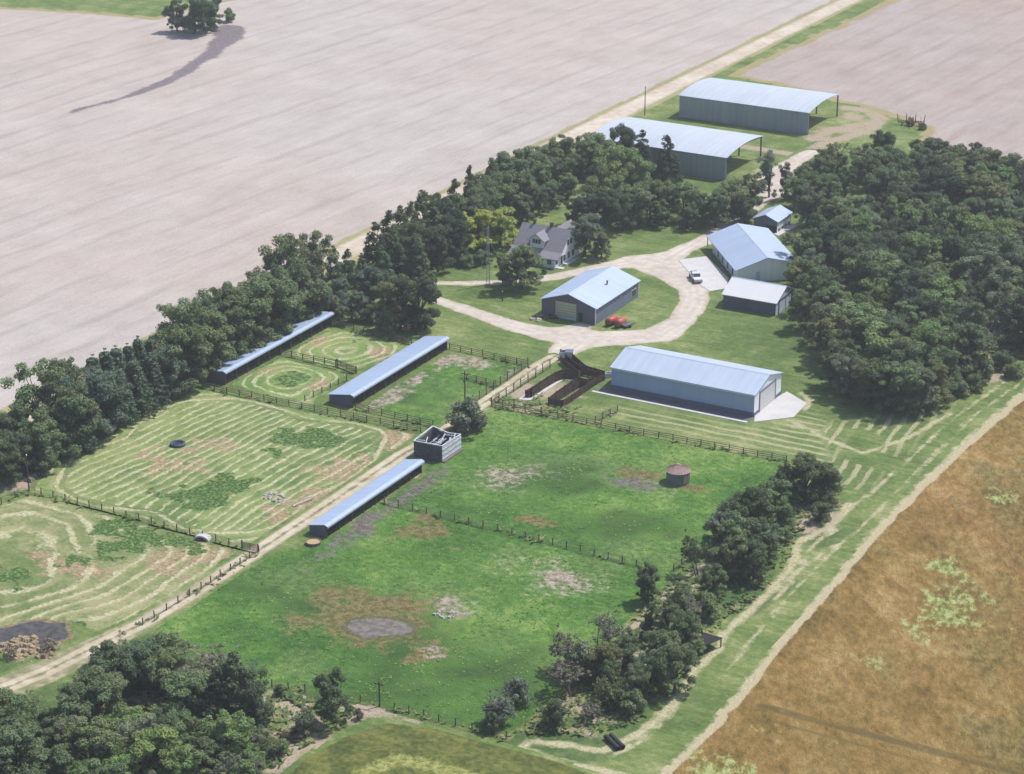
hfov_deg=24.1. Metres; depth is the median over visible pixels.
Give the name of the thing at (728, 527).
broadleaf tree
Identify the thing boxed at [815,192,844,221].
broadleaf tree
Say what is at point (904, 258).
broadleaf tree
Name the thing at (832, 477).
broadleaf tree
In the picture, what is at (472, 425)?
shrub
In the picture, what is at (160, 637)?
broadleaf tree
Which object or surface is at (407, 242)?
broadleaf tree
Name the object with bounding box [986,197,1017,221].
broadleaf tree
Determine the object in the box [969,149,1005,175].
broadleaf tree
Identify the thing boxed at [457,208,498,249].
broadleaf tree
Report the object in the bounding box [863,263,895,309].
cottonwood tree
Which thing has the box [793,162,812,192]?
broadleaf tree
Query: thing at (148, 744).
broadleaf tree
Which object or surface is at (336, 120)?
tilled field
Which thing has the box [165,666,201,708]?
broadleaf tree
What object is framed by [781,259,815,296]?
broadleaf tree
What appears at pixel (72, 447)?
broadleaf tree
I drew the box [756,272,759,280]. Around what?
walk door
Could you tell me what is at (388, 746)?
alfalfa field
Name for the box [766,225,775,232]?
garage door
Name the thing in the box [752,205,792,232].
garage
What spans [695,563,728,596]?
broadleaf tree
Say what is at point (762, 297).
barn
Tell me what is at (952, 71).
tilled field
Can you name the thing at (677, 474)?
grain bin
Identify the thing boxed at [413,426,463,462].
ruined crib
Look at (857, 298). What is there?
broadleaf tree
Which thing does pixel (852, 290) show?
shrub
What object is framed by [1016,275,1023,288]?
broadleaf tree
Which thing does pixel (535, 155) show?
broadleaf tree
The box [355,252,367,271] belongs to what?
cedar tree
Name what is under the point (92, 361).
pine tree
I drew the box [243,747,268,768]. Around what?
shrub
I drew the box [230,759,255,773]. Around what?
shrub
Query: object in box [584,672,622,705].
brushy tree
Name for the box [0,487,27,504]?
fence
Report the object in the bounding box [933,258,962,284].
broadleaf tree
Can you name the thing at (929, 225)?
broadleaf tree
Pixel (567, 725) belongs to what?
rank grass
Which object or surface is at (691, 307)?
gravel driveway
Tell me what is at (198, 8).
broadleaf tree
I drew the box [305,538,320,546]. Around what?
round tub
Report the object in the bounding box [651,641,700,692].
broadleaf tree
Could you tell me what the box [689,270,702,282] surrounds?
pickup truck
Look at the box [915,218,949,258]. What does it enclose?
broadleaf tree
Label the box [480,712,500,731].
shrub
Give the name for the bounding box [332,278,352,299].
broadleaf tree
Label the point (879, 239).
broadleaf tree
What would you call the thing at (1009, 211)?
cottonwood tree
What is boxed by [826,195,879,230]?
broadleaf tree
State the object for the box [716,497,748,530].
broadleaf tree
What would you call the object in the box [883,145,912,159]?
broadleaf tree
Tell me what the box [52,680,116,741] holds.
broadleaf tree
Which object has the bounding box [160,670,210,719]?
broadleaf tree
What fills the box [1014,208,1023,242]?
cottonwood tree
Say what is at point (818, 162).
broadleaf tree
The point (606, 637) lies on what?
brushy tree
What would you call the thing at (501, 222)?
broadleaf tree
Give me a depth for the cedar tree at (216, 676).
354.60 m
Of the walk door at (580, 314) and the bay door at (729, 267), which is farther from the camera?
the bay door at (729, 267)
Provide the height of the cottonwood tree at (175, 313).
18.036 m
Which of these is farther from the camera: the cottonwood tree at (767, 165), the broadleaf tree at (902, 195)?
the cottonwood tree at (767, 165)
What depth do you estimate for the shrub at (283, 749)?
351.44 m
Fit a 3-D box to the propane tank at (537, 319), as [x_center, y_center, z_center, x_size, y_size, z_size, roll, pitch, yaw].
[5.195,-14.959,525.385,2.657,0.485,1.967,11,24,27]
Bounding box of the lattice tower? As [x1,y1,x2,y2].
[474,221,496,290]
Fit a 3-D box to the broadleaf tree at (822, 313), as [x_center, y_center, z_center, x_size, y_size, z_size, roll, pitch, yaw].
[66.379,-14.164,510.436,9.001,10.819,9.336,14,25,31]
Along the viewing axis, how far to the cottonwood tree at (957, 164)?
599.26 m
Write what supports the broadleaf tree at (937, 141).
on the ground at (888, 462)
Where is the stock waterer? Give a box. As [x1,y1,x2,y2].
[193,533,211,541]
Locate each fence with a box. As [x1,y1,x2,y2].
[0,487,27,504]
[28,485,239,546]
[142,546,259,624]
[202,382,420,432]
[271,679,506,738]
[280,349,335,365]
[304,374,346,400]
[334,320,411,343]
[355,403,433,425]
[384,496,636,566]
[449,343,526,363]
[466,373,495,385]
[472,357,528,399]
[491,359,550,405]
[492,400,557,418]
[558,413,786,461]
[595,405,617,422]
[673,547,698,570]
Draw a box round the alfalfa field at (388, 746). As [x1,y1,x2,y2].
[280,719,599,773]
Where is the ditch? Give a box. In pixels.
[67,25,246,113]
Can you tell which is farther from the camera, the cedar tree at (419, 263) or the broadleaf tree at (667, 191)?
the broadleaf tree at (667, 191)
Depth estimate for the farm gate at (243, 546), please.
416.22 m
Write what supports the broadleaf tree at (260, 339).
on the ground at (888, 462)
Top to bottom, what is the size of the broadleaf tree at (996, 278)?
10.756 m
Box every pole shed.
[592,117,763,180]
[678,77,839,134]
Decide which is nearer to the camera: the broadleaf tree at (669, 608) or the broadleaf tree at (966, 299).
the broadleaf tree at (669, 608)
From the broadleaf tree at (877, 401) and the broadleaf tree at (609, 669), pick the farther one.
the broadleaf tree at (877, 401)
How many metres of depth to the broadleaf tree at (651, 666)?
366.92 m
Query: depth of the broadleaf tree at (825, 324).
497.81 m
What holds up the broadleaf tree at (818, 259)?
on the ground at (888, 462)
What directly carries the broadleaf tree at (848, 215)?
on the ground at (888, 462)
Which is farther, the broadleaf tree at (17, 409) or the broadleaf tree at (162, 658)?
the broadleaf tree at (17, 409)
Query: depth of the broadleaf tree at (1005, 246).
542.12 m
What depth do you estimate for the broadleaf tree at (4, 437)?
441.69 m
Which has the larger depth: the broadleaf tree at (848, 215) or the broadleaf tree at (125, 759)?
the broadleaf tree at (848, 215)
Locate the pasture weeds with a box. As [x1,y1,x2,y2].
[161,414,776,732]
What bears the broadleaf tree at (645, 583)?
on the ground at (888, 462)
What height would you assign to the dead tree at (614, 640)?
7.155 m
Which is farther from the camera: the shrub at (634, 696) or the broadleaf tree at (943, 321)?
the broadleaf tree at (943, 321)
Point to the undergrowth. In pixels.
(151, 699)
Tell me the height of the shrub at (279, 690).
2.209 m
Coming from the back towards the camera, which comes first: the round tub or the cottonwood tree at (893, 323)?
the cottonwood tree at (893, 323)
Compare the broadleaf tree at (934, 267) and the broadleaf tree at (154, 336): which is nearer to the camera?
the broadleaf tree at (154, 336)
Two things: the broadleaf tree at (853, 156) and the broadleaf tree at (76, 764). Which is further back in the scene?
the broadleaf tree at (853, 156)
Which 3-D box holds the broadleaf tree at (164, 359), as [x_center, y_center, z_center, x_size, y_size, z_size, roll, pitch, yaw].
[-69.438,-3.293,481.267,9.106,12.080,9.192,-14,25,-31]
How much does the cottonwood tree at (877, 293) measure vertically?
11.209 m
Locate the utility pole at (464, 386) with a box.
[461,371,468,401]
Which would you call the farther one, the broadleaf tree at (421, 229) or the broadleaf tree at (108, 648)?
the broadleaf tree at (421, 229)
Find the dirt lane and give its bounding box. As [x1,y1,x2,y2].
[0,353,559,695]
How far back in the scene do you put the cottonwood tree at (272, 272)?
514.09 m
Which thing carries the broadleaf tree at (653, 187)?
on the ground at (888, 462)
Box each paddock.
[226,355,352,410]
[279,327,408,374]
[353,351,524,426]
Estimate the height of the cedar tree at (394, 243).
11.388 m
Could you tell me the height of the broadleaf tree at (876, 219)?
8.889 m
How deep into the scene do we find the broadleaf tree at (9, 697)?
351.69 m
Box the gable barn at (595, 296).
[540,266,640,324]
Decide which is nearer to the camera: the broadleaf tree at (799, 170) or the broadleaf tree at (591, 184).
the broadleaf tree at (591, 184)
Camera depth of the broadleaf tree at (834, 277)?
532.59 m
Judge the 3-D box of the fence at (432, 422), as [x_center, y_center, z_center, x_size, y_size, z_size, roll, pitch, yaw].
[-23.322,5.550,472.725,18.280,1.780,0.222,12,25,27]
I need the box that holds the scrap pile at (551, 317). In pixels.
[537,313,558,319]
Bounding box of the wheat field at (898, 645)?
[661,396,1023,773]
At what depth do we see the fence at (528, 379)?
487.67 m
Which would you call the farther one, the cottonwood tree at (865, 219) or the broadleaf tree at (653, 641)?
the cottonwood tree at (865, 219)
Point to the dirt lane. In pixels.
(62, 664)
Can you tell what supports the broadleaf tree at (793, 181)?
on the ground at (888, 462)
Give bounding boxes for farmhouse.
[508,219,579,269]
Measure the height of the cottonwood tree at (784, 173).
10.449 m
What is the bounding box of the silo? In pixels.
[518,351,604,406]
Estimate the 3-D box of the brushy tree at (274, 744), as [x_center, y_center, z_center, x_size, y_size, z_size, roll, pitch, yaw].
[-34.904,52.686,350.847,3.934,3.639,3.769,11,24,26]
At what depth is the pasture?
409.20 m
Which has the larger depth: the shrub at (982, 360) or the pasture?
the shrub at (982, 360)
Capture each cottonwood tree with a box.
[0,358,67,425]
[47,356,82,427]
[54,363,98,402]
[155,297,209,368]
[177,288,223,343]
[210,286,240,344]
[245,270,271,323]
[252,262,279,327]
[258,233,310,314]
[279,232,321,280]
[298,230,340,280]
[755,149,777,197]
[778,162,792,199]
[817,143,835,174]
[829,210,874,237]
[858,277,896,308]
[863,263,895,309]
[866,311,909,339]
[892,301,926,335]
[918,294,945,320]
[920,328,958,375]
[939,156,967,206]
[949,206,972,238]
[949,298,994,355]
[952,242,1002,297]
[994,252,1023,289]
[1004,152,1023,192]
[1004,208,1023,221]
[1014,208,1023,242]
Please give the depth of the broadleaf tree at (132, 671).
366.06 m
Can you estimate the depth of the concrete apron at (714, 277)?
555.65 m
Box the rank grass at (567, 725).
[7,329,845,768]
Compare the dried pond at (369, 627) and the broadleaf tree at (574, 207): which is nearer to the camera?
the dried pond at (369, 627)
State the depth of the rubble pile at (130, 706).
364.80 m
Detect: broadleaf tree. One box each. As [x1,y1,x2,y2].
[0,398,49,436]
[0,411,26,442]
[0,429,14,473]
[0,443,25,484]
[0,687,24,724]
[0,706,29,762]
[0,721,43,773]
[10,432,47,472]
[13,721,53,763]
[19,403,67,458]
[30,743,79,773]
[32,707,58,747]
[38,384,92,456]
[48,380,101,448]
[51,714,89,762]
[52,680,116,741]
[56,369,124,439]
[62,715,123,765]
[64,758,89,773]
[71,665,129,720]
[76,640,139,692]
[77,758,128,773]
[88,370,132,426]
[99,741,139,773]
[101,702,141,747]
[102,754,140,773]
[111,636,161,693]
[112,712,170,767]
[127,726,182,773]
[136,630,192,668]
[142,327,181,384]
[142,646,195,694]
[149,322,213,387]
[151,343,191,397]
[151,707,168,725]
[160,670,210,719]
[160,744,206,773]
[161,0,188,31]
[162,708,194,750]
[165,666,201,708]
[168,314,223,382]
[169,0,215,33]
[184,308,239,368]
[189,735,225,773]
[197,679,224,713]
[198,0,223,29]
[200,709,255,759]
[207,299,254,360]
[209,281,254,347]
[221,290,274,351]
[229,667,274,728]
[237,274,299,340]
[266,264,306,329]
[288,267,332,321]
[303,284,331,311]
[310,666,354,722]
[314,276,342,311]
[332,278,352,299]
[337,290,368,320]
[347,265,385,307]
[369,276,396,311]
[377,273,417,328]
[385,222,429,269]
[396,275,441,330]
[403,220,434,260]
[417,190,459,219]
[423,225,455,271]
[437,201,467,248]
[441,219,471,262]
[448,195,480,234]
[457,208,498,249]
[459,186,493,231]
[463,171,488,187]
[475,178,504,227]
[480,206,518,247]
[483,171,519,216]
[489,150,530,193]
[493,255,512,283]
[495,244,546,289]
[497,148,535,180]
[502,171,538,208]
[512,192,534,223]
[519,163,545,205]
[522,145,546,183]
[527,186,549,215]
[531,146,552,184]
[535,160,561,196]
[539,139,568,167]
[543,180,565,207]
[549,134,574,166]
[550,154,576,189]
[557,172,578,199]
[563,199,581,221]
[568,213,603,256]
[569,149,588,179]
[572,135,585,158]
[575,132,615,174]
[575,193,601,222]
[583,163,628,211]
[586,641,623,683]
[589,231,611,258]
[590,140,628,185]
[592,145,638,187]
[593,189,614,223]
[595,174,623,207]
[600,659,631,689]
[606,123,636,158]
[606,192,639,230]
[614,634,638,673]
[616,182,652,224]
[622,154,656,186]
[623,660,651,698]
[633,650,661,692]
[635,561,661,601]
[638,610,654,635]
[638,629,681,667]
[639,176,665,219]
[647,598,682,636]
[650,198,672,225]
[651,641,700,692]
[657,179,679,218]
[666,609,700,650]
[668,181,701,217]
[674,202,698,228]
[682,621,706,654]
[689,193,710,222]
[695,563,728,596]
[698,187,731,227]
[702,511,733,546]
[708,535,751,579]
[715,510,764,562]
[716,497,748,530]
[719,177,751,219]
[727,486,769,523]
[731,194,758,222]
[736,539,771,585]
[740,173,766,207]
[743,517,784,564]
[755,479,792,526]
[762,499,796,539]
[769,462,798,494]
[780,228,823,267]
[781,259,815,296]
[782,174,813,207]
[785,452,832,499]
[787,285,826,329]
[792,247,827,282]
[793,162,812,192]
[793,266,830,303]
[794,185,822,225]
[797,170,822,205]
[802,296,845,342]
[804,154,836,174]
[805,313,852,356]
[806,463,842,504]
[808,212,828,250]
[808,267,847,302]
[812,173,842,211]
[812,217,854,267]
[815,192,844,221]
[817,338,862,387]
[820,173,842,200]
[821,329,860,368]
[822,280,853,312]
[823,152,848,175]
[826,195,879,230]
[826,300,888,352]
[828,231,873,277]
[831,356,861,399]
[832,166,857,195]
[834,212,860,231]
[838,292,863,317]
[841,242,884,291]
[841,249,909,299]
[845,150,867,181]
[849,295,885,335]
[850,142,876,167]
[850,357,885,405]
[852,155,884,186]
[854,194,881,214]
[857,210,886,231]
[859,224,883,240]
[860,320,903,362]
[863,166,906,209]
[863,357,906,410]
[864,146,892,175]
[864,229,917,265]
[869,129,895,148]
[875,166,889,200]
[878,360,931,412]
[879,196,907,231]
[879,337,923,394]
[880,180,915,218]
[882,144,900,163]
[882,214,918,238]
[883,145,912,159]
[884,197,928,232]
[884,313,915,342]
[885,269,929,315]
[886,150,906,163]
[886,252,922,297]
[887,152,916,186]
[888,230,942,270]
[891,336,923,361]
[896,366,940,414]
[897,169,921,190]
[897,177,936,212]
[904,267,940,300]
[908,137,936,169]
[909,145,925,172]
[910,197,962,243]
[911,319,948,367]
[914,153,941,184]
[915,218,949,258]
[916,359,955,406]
[917,263,948,288]
[917,276,966,317]
[918,164,968,206]
[918,203,933,226]
[919,170,942,193]
[923,228,966,277]
[924,137,953,159]
[924,189,948,215]
[927,345,967,394]
[929,313,964,334]
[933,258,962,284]
[934,141,964,157]
[937,152,958,168]
[937,321,997,373]
[941,153,984,195]
[951,296,974,321]
[952,145,969,158]
[952,279,984,310]
[953,166,988,201]
[956,230,1023,281]
[959,142,988,153]
[959,197,990,219]
[960,214,994,241]
[965,174,1010,215]
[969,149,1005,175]
[973,147,998,159]
[973,210,1001,225]
[975,163,1019,188]
[980,260,1022,306]
[981,217,1019,255]
[985,281,1022,328]
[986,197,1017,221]
[993,178,1023,213]
[994,290,1023,342]
[998,240,1023,277]
[1001,218,1023,244]
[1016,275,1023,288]
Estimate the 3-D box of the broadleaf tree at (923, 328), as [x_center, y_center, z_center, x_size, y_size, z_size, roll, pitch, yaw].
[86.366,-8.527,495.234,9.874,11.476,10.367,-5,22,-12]
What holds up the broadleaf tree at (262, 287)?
on the ground at (888, 462)
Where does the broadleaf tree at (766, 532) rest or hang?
on the ground at (888, 462)
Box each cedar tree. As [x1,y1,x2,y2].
[196,665,241,739]
[209,651,270,731]
[323,245,349,294]
[341,248,361,289]
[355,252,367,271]
[359,222,391,271]
[361,244,397,290]
[375,210,397,265]
[381,234,412,280]
[391,205,408,250]
[404,201,418,223]
[406,237,435,283]
[411,194,430,239]
[418,206,448,263]
[447,178,463,200]
[462,164,476,211]
[482,157,500,201]
[633,130,655,173]
[648,135,684,183]
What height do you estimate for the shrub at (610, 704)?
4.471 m
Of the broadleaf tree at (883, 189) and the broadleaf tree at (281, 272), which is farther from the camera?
the broadleaf tree at (883, 189)
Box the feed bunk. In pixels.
[292,497,312,506]
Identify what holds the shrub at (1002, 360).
on the ground at (888, 462)
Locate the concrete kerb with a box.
[591,390,747,422]
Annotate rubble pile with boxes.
[0,634,61,662]
[2,460,49,482]
[127,703,149,713]
[263,491,289,502]
[432,609,457,621]
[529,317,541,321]
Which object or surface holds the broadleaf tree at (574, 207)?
on the ground at (888, 462)
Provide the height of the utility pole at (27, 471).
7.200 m
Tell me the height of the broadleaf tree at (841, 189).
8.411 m
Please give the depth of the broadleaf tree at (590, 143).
623.03 m
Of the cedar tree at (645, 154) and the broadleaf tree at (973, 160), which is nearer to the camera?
the broadleaf tree at (973, 160)
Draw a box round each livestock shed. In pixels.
[207,311,333,384]
[308,459,424,537]
[327,336,449,407]
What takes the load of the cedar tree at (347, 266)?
on the ground at (888, 462)
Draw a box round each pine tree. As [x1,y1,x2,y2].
[85,354,103,371]
[98,347,115,377]
[103,365,141,429]
[109,345,126,375]
[122,343,138,394]
[124,356,157,418]
[132,335,146,370]
[141,352,172,410]
[143,336,171,389]
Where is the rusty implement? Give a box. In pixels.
[897,113,925,126]
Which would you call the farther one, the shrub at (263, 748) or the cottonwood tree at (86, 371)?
the cottonwood tree at (86, 371)
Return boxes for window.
[631,288,636,297]
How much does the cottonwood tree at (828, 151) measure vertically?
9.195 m
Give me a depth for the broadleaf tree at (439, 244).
552.26 m
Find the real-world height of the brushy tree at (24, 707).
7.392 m
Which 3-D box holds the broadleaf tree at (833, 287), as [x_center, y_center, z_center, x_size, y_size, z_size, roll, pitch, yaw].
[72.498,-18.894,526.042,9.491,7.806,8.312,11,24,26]
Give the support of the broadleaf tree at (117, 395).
on the ground at (888, 462)
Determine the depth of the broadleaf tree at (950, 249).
548.79 m
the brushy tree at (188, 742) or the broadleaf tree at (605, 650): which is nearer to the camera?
the brushy tree at (188, 742)
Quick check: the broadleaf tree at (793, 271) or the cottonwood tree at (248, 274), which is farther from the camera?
the broadleaf tree at (793, 271)
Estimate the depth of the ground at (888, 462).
470.24 m
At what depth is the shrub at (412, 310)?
516.84 m
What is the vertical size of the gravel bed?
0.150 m
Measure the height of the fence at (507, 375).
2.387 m
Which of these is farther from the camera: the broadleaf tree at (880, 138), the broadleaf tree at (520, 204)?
the broadleaf tree at (880, 138)
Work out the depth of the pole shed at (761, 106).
674.88 m
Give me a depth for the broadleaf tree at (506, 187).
587.09 m
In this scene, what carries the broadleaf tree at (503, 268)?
on the ground at (888, 462)
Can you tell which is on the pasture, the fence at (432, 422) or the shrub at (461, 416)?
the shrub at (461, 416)
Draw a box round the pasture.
[149,406,787,741]
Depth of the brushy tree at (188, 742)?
349.91 m
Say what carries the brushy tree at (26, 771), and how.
on the ground at (888, 462)
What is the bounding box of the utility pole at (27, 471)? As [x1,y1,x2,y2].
[26,455,28,490]
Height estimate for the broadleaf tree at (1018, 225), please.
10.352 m
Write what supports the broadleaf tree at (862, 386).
on the ground at (888, 462)
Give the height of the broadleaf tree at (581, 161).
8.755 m
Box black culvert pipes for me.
[604,733,624,750]
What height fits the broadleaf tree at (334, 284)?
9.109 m
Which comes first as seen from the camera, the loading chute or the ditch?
the loading chute
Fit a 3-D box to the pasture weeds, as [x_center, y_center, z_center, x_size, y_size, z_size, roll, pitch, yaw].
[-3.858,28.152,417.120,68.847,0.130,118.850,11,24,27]
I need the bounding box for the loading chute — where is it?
[559,349,573,359]
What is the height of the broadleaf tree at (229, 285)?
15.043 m
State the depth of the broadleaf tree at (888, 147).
624.67 m
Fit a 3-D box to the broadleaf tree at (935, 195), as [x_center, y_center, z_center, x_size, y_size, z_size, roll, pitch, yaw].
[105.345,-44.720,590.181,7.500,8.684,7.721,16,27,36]
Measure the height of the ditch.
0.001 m
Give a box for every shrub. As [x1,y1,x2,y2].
[28,445,60,472]
[49,702,65,715]
[76,433,98,453]
[148,704,178,731]
[180,656,203,672]
[222,7,235,21]
[229,715,256,746]
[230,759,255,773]
[240,742,254,752]
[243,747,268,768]
[246,727,274,744]
[249,756,264,773]
[251,740,277,759]
[269,738,289,755]
[272,683,287,695]
[291,720,313,736]
[319,295,343,319]
[353,708,363,719]
[359,304,381,323]
[400,303,428,333]
[442,253,461,261]
[444,395,487,434]
[456,253,478,267]
[470,412,487,428]
[473,249,493,264]
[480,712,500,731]
[481,696,517,726]
[501,675,531,707]
[539,697,571,727]
[560,639,604,682]
[600,681,636,710]
[618,688,647,714]
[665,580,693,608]
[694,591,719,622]
[810,501,831,521]
[843,285,861,297]
[905,117,914,125]
[918,123,926,129]
[952,383,970,396]
[966,373,986,392]
[971,354,994,380]
[992,349,1016,370]
[1002,362,1023,377]
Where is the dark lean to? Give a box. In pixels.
[698,633,722,655]
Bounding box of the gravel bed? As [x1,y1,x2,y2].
[596,387,752,420]
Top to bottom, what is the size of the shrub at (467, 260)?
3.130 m
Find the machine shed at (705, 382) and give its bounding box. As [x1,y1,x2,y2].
[610,345,783,416]
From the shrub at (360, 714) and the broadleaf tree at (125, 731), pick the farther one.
the shrub at (360, 714)
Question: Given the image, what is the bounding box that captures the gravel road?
[0,0,862,421]
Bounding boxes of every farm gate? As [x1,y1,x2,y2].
[241,540,258,552]
[336,358,356,373]
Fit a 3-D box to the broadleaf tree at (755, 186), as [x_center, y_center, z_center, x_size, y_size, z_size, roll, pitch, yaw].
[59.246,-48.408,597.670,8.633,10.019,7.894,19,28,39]
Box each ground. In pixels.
[0,0,884,71]
[0,70,1023,773]
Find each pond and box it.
[0,618,75,647]
[340,615,418,640]
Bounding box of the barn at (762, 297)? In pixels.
[721,276,794,315]
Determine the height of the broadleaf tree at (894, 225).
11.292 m
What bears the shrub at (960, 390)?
on the ground at (888, 462)
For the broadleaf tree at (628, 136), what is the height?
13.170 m
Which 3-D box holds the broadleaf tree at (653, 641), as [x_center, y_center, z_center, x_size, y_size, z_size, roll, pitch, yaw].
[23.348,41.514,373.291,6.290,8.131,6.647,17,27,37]
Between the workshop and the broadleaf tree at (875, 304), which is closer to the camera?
the broadleaf tree at (875, 304)
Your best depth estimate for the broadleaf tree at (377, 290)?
525.28 m
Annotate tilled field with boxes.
[0,0,833,410]
[728,0,1023,160]
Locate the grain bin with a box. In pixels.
[665,463,690,485]
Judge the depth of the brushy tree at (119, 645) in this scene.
376.04 m
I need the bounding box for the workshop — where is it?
[706,223,792,280]
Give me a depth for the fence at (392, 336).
515.84 m
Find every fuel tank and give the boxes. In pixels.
[605,314,617,326]
[614,316,626,328]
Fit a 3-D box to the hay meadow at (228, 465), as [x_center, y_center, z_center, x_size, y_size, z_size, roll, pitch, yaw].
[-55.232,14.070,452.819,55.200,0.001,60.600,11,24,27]
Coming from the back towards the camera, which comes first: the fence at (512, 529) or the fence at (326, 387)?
the fence at (326, 387)
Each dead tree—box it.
[203,641,266,680]
[485,686,513,725]
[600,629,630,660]
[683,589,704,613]
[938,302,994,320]
[981,306,1020,342]
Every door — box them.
[555,301,575,320]
[579,312,582,321]
[683,476,687,484]
[723,258,726,268]
[728,263,731,274]
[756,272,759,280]
[760,381,775,410]
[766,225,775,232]
[778,292,791,312]
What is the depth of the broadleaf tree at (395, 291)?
516.38 m
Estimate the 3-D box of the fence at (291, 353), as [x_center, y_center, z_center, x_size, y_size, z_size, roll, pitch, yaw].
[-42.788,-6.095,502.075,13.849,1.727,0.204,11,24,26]
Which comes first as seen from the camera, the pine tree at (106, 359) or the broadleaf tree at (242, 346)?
the pine tree at (106, 359)
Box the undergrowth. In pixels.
[1,171,1023,773]
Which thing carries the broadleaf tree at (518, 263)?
on the ground at (888, 462)
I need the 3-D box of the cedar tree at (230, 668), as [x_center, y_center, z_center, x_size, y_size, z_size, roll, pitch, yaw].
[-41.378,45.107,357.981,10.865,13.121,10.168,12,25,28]
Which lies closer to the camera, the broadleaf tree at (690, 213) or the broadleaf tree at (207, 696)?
the broadleaf tree at (207, 696)
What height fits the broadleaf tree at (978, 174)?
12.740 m
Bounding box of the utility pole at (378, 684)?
[374,681,383,706]
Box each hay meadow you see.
[0,493,239,634]
[28,388,421,549]
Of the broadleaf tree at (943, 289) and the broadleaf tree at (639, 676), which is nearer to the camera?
the broadleaf tree at (639, 676)
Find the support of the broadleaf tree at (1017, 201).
on the ground at (888, 462)
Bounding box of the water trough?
[605,371,610,377]
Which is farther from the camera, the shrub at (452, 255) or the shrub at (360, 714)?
the shrub at (452, 255)
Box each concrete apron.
[678,256,727,290]
[754,392,806,421]
[773,224,797,235]
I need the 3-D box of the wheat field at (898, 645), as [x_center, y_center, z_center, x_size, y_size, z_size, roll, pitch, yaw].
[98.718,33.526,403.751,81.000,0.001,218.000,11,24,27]
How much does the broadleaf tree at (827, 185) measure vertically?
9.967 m
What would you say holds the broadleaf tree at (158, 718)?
on the ground at (888, 462)
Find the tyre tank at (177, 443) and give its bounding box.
[170,440,185,447]
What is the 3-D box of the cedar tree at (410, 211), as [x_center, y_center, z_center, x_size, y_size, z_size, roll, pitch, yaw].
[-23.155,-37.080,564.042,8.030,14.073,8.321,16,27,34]
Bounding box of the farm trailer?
[622,321,634,327]
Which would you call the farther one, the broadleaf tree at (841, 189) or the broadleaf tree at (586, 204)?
the broadleaf tree at (841, 189)
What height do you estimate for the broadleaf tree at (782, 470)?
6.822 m
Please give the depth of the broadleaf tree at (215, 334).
490.25 m
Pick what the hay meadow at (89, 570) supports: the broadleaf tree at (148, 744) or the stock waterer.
the stock waterer
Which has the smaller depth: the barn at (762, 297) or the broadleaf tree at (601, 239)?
the barn at (762, 297)
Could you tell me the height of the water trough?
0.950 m
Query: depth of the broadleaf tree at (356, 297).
522.21 m
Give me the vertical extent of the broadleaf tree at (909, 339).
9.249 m
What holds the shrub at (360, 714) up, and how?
on the ground at (888, 462)
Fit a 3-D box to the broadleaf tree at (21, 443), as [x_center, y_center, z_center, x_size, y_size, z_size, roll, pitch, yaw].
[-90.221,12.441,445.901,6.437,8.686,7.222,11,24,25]
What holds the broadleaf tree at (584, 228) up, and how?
on the ground at (888, 462)
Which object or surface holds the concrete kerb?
on the ground at (888, 462)
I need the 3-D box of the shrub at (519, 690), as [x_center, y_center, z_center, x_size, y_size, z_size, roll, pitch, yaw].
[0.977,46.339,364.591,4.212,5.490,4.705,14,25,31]
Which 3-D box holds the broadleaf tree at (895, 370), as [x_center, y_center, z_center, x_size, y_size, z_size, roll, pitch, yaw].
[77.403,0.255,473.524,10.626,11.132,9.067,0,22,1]
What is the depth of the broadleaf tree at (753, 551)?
402.65 m
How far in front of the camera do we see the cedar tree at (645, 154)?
626.23 m
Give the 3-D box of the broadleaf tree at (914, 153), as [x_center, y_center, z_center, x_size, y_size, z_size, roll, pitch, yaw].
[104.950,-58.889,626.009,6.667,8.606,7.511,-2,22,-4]
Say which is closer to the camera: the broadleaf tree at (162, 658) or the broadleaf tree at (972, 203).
the broadleaf tree at (162, 658)
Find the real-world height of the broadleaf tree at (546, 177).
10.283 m
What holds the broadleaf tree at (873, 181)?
on the ground at (888, 462)
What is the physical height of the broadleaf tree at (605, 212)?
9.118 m
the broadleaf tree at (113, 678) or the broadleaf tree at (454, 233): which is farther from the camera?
the broadleaf tree at (454, 233)
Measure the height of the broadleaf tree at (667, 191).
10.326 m
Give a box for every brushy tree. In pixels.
[0,744,15,768]
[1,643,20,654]
[2,697,32,721]
[14,762,45,773]
[17,689,41,721]
[24,764,40,773]
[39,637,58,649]
[115,630,132,648]
[178,704,219,737]
[182,643,239,673]
[183,727,225,758]
[194,768,220,773]
[215,750,244,773]
[259,735,287,759]
[281,704,314,726]
[544,652,591,696]
[548,624,596,671]
[580,701,603,718]
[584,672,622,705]
[588,605,638,656]
[680,529,710,575]
[819,141,851,155]
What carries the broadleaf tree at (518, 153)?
on the ground at (888, 462)
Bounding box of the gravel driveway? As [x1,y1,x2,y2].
[403,148,820,367]
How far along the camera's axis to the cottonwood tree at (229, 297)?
501.83 m
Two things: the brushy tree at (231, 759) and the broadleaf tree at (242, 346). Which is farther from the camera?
the broadleaf tree at (242, 346)
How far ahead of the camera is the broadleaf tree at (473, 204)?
571.52 m
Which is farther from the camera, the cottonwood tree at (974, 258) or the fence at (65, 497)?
the cottonwood tree at (974, 258)
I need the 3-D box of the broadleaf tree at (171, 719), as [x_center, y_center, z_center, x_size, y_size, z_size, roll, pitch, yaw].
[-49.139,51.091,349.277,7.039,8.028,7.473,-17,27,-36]

